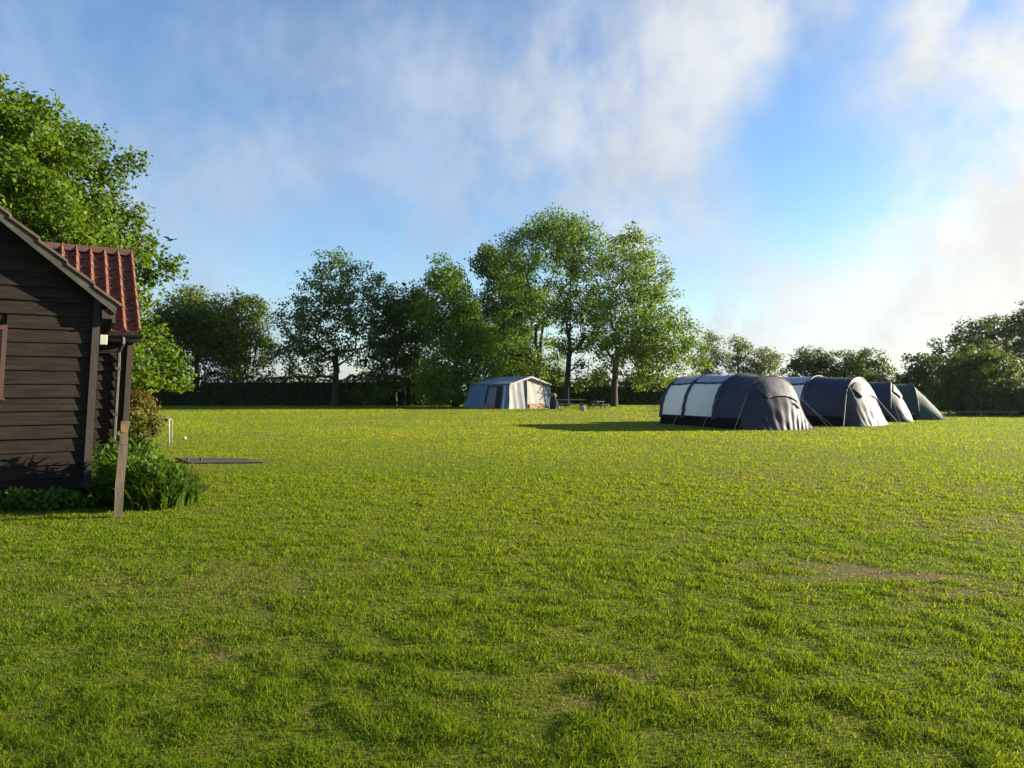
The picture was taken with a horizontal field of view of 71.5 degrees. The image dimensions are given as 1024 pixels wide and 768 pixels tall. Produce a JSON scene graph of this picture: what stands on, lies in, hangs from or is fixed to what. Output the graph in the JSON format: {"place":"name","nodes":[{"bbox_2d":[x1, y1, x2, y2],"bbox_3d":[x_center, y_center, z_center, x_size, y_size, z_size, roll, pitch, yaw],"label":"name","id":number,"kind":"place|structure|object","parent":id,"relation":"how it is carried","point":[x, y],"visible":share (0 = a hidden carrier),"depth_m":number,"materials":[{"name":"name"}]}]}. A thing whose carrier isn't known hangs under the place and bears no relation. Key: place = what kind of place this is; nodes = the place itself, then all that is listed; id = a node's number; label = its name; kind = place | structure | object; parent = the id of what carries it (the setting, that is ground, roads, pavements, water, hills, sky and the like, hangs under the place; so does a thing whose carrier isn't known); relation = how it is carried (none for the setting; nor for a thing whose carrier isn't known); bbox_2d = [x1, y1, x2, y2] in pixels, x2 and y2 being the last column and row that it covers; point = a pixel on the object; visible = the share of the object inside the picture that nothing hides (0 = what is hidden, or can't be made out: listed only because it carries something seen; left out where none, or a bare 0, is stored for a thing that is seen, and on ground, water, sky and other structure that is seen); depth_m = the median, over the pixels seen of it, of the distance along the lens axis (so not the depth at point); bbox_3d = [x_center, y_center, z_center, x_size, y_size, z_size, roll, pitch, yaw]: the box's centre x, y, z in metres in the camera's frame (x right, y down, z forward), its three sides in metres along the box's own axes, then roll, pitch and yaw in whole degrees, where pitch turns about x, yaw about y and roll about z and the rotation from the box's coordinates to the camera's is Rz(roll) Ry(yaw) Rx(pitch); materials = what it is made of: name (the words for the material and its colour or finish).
{"place":"outdoors","nodes":[
{"label":"outdoors","id":0,"kind":"place"},
{"bbox_2d":[0,392,1023,767],"bbox_3d":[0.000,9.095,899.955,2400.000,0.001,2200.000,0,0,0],"label":"ground","id":1,"kind":"structure","parent":0,"point":[846,568],"depth_m":5.12,"materials":[{"name":"green plant"}]},
{"bbox_2d":[0,485,100,511],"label":"weed clump","id":2,"kind":"object","parent":1,"relation":"on","point":[17,498],"visible":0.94,"depth_m":8.83,"materials":[{"name":"green plant"}]},
{"bbox_2d":[0,205,142,497],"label":"timber shed","id":3,"kind":"structure","parent":1,"relation":"on","point":[70,326],"depth_m":9.74,"materials":[{"name":"brown wood"}]},
{"bbox_2d":[0,325,6,399],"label":"window","id":4,"kind":"structure","parent":3,"relation":"in","point":[3,334],"depth_m":9.38,"materials":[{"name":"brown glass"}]},
{"bbox_2d":[88,440,111,493],"bbox_3d":[-6.137,1.241,10.484,1.248,0.826,1.340,0,-1,34],"label":"weed clump","id":5,"kind":"object","parent":1,"relation":"on","point":[95,465],"visible":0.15,"depth_m":10.38,"materials":[{"name":"green plant"}]},
{"bbox_2d":[0,70,200,392],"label":"broadleaf tree","id":6,"kind":"object","parent":1,"relation":"on","point":[44,196],"visible":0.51,"depth_m":21.77,"materials":[{"name":"green plant"}]},
{"bbox_2d":[74,428,167,504],"bbox_3d":[-5.112,1.125,9.631,1.401,1.044,1.638,0,0,0],"label":"weed clump","id":7,"kind":"object","parent":1,"relation":"on","point":[111,459],"visible":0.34,"depth_m":9.44,"materials":[{"name":"green plant"}]},
{"bbox_2d":[113,421,129,517],"bbox_3d":[-4.619,1.031,8.404,0.170,1.180,0.098,0,-1,-30],"label":"wooden post","id":8,"kind":"object","parent":1,"relation":"on","point":[121,468],"visible":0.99,"depth_m":8.37,"materials":[{"name":"brown wood"}]},
{"bbox_2d":[128,389,164,454],"bbox_3d":[-7.474,0.876,14.278,0.979,1.598,0.917,0,0,0],"label":"garden bush","id":9,"kind":"object","parent":1,"relation":"on","point":[141,401],"visible":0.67,"depth_m":14.16,"materials":[{"name":"green plant"}]},
{"bbox_2d":[92,454,214,510],"bbox_3d":[-4.634,1.263,9.234,1.611,0.762,1.533,0,0,0],"label":"weed clump","id":10,"kind":"object","parent":1,"relation":"on","point":[170,484],"visible":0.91,"depth_m":8.96,"materials":[{"name":"green plant"}]},
{"bbox_2d":[151,418,172,445],"bbox_3d":[-9.376,1.298,19.015,0.530,0.786,0.150,0,-1,-21],"label":"metal frame","id":11,"kind":"object","parent":1,"relation":"on","point":[167,420],"visible":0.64,"depth_m":19.03,"materials":[{"name":"white metal"}]},
{"bbox_2d":[140,283,240,381],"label":"broadleaf tree","id":12,"kind":"object","parent":1,"relation":"on","point":[181,322],"visible":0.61,"depth_m":68.13,"materials":[{"name":"green plant"}]},
{"bbox_2d":[176,457,262,463],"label":"ground boards","id":13,"kind":"object","parent":1,"relation":"on","point":[196,460],"visible":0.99,"depth_m":14.95,"materials":[{"name":"grey wood"}]},
{"bbox_2d":[194,285,281,381],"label":"broadleaf tree","id":14,"kind":"object","parent":1,"relation":"on","point":[241,342],"visible":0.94,"depth_m":67.91,"materials":[{"name":"green plant"}]},
{"bbox_2d":[130,371,461,405],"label":"hedge","id":15,"kind":"object","parent":1,"relation":"on","point":[259,391],"visible":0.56,"depth_m":68.62,"materials":[{"name":"green plant"}]},
{"bbox_2d":[259,246,395,406],"bbox_3d":[-16.567,-5.019,65.065,11.480,14.250,9.813,0,0,0],"label":"broadleaf tree","id":16,"kind":"object","parent":1,"relation":"on","point":[333,301],"visible":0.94,"depth_m":62.86,"materials":[{"name":"green plant"}]},
{"bbox_2d":[345,279,444,405],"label":"broadleaf tree","id":17,"kind":"object","parent":1,"relation":"on","point":[396,315],"visible":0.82,"depth_m":66.27,"materials":[{"name":"green plant"}]},
{"bbox_2d":[407,252,511,406],"bbox_3d":[-4.557,-4.667,63.259,9.194,13.566,7.814,0,0,0],"label":"broadleaf tree","id":18,"kind":"object","parent":1,"relation":"on","point":[465,344],"visible":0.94,"depth_m":61.28,"materials":[{"name":"green plant"}]},
{"bbox_2d":[463,239,545,374],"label":"broadleaf tree","id":19,"kind":"object","parent":1,"relation":"on","point":[482,269],"visible":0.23,"depth_m":76.89,"materials":[{"name":"green plant"}]},
{"bbox_2d":[464,376,551,408],"bbox_3d":[-0.327,0.716,59.786,5.047,2.682,5.691,0,-1,-42],"label":"frame tent","id":20,"kind":"object","parent":1,"relation":"on","point":[521,392],"visible":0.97,"depth_m":58.10,"materials":[{"name":"grey fabric"}]},
{"bbox_2d":[484,386,497,403],"bbox_3d":[-1.664,0.895,57.847,0.345,1.447,1.444,0,-1,-42],"label":"window","id":21,"kind":"structure","parent":20,"relation":"in","point":[491,395],"depth_m":57.92,"materials":[{"name":"plastic"}]},
{"bbox_2d":[495,386,501,408],"bbox_3d":[-1.063,1.058,57.092,0.351,1.847,0.610,0,-1,-42],"label":"dark door","id":22,"kind":"structure","parent":20,"relation":"in","point":[499,392],"depth_m":57.08,"materials":[{"name":"fabric"}]},
{"bbox_2d":[493,360,571,395],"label":"bush","id":23,"kind":"object","parent":1,"relation":"on","point":[545,379],"visible":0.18,"depth_m":73.17,"materials":[{"name":"green plant"}]},
{"bbox_2d":[484,201,594,379],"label":"broadleaf tree","id":24,"kind":"object","parent":1,"relation":"on","point":[546,228],"visible":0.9,"depth_m":68.56,"materials":[{"name":"green plant"}]},
{"bbox_2d":[549,393,557,408],"bbox_3d":[3.258,1.331,55.205,0.710,1.270,0.565,0,0,0],"label":"gear stack","id":25,"kind":"object","parent":1,"relation":"on","point":[553,402],"visible":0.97,"depth_m":55.06,"materials":[{"name":"fabric"}]},
{"bbox_2d":[557,399,586,410],"bbox_3d":[4.278,1.539,51.989,2.100,0.800,1.620,0,0,-4],"label":"picnic table","id":26,"kind":"object","parent":1,"relation":"on","point":[560,404],"visible":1,"depth_m":51.33,"materials":[{"name":"brown wood"}]},
{"bbox_2d":[543,211,615,405],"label":"broadleaf tree","id":27,"kind":"object","parent":1,"relation":"on","point":[591,338],"visible":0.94,"depth_m":65.45,"materials":[{"name":"green plant"}]},
{"bbox_2d":[466,371,698,404],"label":"hedge","id":28,"kind":"object","parent":1,"relation":"on","point":[627,395],"visible":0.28,"depth_m":73.23,"materials":[{"name":"green plant"}]},
{"bbox_2d":[571,369,611,386],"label":"bush","id":29,"kind":"object","parent":1,"relation":"on","point":[585,379],"visible":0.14,"depth_m":75.92,"materials":[{"name":"green plant"}]},
{"bbox_2d":[586,401,609,408],"bbox_3d":[6.874,1.685,57.488,1.620,0.600,1.250,0,-1,38],"label":"picnic table","id":30,"kind":"object","parent":1,"relation":"on","point":[598,404],"visible":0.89,"depth_m":57.35,"materials":[{"name":"brown wood"}]},
{"bbox_2d":[583,220,713,406],"bbox_3d":[12.165,-6.148,65.164,11.518,16.519,9.595,0,0,0],"label":"broadleaf tree","id":31,"kind":"object","parent":1,"relation":"on","point":[651,336],"visible":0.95,"depth_m":62.70,"materials":[{"name":"green plant"}]},
{"bbox_2d":[619,372,678,386],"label":"bush","id":32,"kind":"object","parent":1,"relation":"on","point":[651,381],"visible":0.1,"depth_m":75.17,"materials":[{"name":"green plant"}]},
{"bbox_2d":[690,330,733,376],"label":"broadleaf tree","id":33,"kind":"object","parent":1,"relation":"on","point":[713,353],"visible":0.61,"depth_m":91.75,"materials":[{"name":"green plant"}]},
{"bbox_2d":[718,333,756,374],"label":"broadleaf tree","id":34,"kind":"object","parent":1,"relation":"on","point":[742,347],"visible":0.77,"depth_m":93.54,"materials":[{"name":"green plant"}]},
{"bbox_2d":[644,373,835,429],"bbox_3d":[9.277,0.671,29.826,4.366,2.247,7.119,0,-1,-22],"label":"tunnel tent","id":35,"kind":"object","parent":1,"relation":"on","point":[747,401],"visible":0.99,"depth_m":27.72,"materials":[{"name":"grey fabric"}]},
{"bbox_2d":[743,345,790,375],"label":"broadleaf tree","id":36,"kind":"object","parent":1,"relation":"on","point":[765,363],"visible":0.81,"depth_m":92.45,"materials":[{"name":"green plant"}]},
{"bbox_2d":[777,345,851,377],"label":"broadleaf tree","id":37,"kind":"object","parent":1,"relation":"on","point":[808,362],"visible":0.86,"depth_m":74.97,"materials":[{"name":"green plant"}]},
{"bbox_2d":[779,375,899,427],"bbox_3d":[13.284,0.705,32.007,4.272,2.217,7.008,0,-1,-40],"label":"tunnel tent","id":38,"kind":"object","parent":1,"relation":"on","point":[844,401],"visible":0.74,"depth_m":29.91,"materials":[{"name":"blue fabric"}]},
{"bbox_2d":[825,347,900,382],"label":"broadleaf tree","id":39,"kind":"object","parent":1,"relation":"on","point":[859,365],"visible":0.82,"depth_m":72.56,"materials":[{"name":"green plant"}]},
{"bbox_2d":[868,381,918,422],"bbox_3d":[17.315,0.823,34.736,4.708,2.027,3.602,0,-1,28],"label":"tunnel tent","id":40,"kind":"object","parent":1,"relation":"on","point":[889,397],"visible":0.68,"depth_m":33.43,"materials":[{"name":"blue fabric"}]},
{"bbox_2d":[862,374,957,394],"bbox_3d":[28.451,0.617,60.606,20.253,2.975,2.839,0,-1,37],"label":"hedge","id":41,"kind":"object","parent":1,"relation":"on","point":[875,378],"visible":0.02,"depth_m":58.63,"materials":[{"name":"green plant"}]},
{"bbox_2d":[892,352,947,409],"bbox_3d":[30.017,-0.160,51.948,4.740,4.310,3.549,0,0,0],"label":"tree","id":42,"kind":"object","parent":1,"relation":"on","point":[918,374],"visible":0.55,"depth_m":51.52,"materials":[{"name":"green plant"}]},
{"bbox_2d":[892,383,950,419],"bbox_3d":[19.649,0.884,36.633,5.508,1.937,3.381,0,0,12],"label":"tunnel tent","id":43,"kind":"object","parent":1,"relation":"on","point":[920,406],"visible":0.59,"depth_m":35.56,"materials":[{"name":"green fabric"}]},
{"bbox_2d":[921,338,1023,413],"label":"tree","id":44,"kind":"object","parent":1,"relation":"on","point":[968,363],"visible":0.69,"depth_m":43.09,"materials":[{"name":"green plant"}]},
{"bbox_2d":[925,313,1023,368],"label":"broadleaf tree","id":45,"kind":"object","parent":1,"relation":"on","point":[972,333],"visible":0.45,"depth_m":58.85,"materials":[{"name":"green plant"}]},
{"bbox_2d":[943,411,1017,415],"bbox_3d":[27.014,1.716,41.021,4.050,0.260,0.280,0,0,3],"label":"bench","id":46,"kind":"object","parent":1,"relation":"on","point":[979,413],"visible":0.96,"depth_m":40.99,"materials":[{"name":"grey wood"}]},
{"bbox_2d":[953,377,1023,415],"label":"hedge","id":47,"kind":"object","parent":1,"relation":"on","point":[989,398],"visible":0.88,"depth_m":41.87,"materials":[{"name":"green plant"}]},
{"bbox_2d":[994,301,1023,378],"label":"broadleaf tree","id":48,"kind":"object","parent":1,"relation":"on","point":[1009,333],"visible":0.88,"depth_m":56.59,"materials":[{"name":"green plant"}]},
{"bbox_2d":[0,0,1023,388],"label":"sky","id":49,"kind":"structure","parent":0,"point":[828,175],"materials":[{"name":"blue"}]}
]}

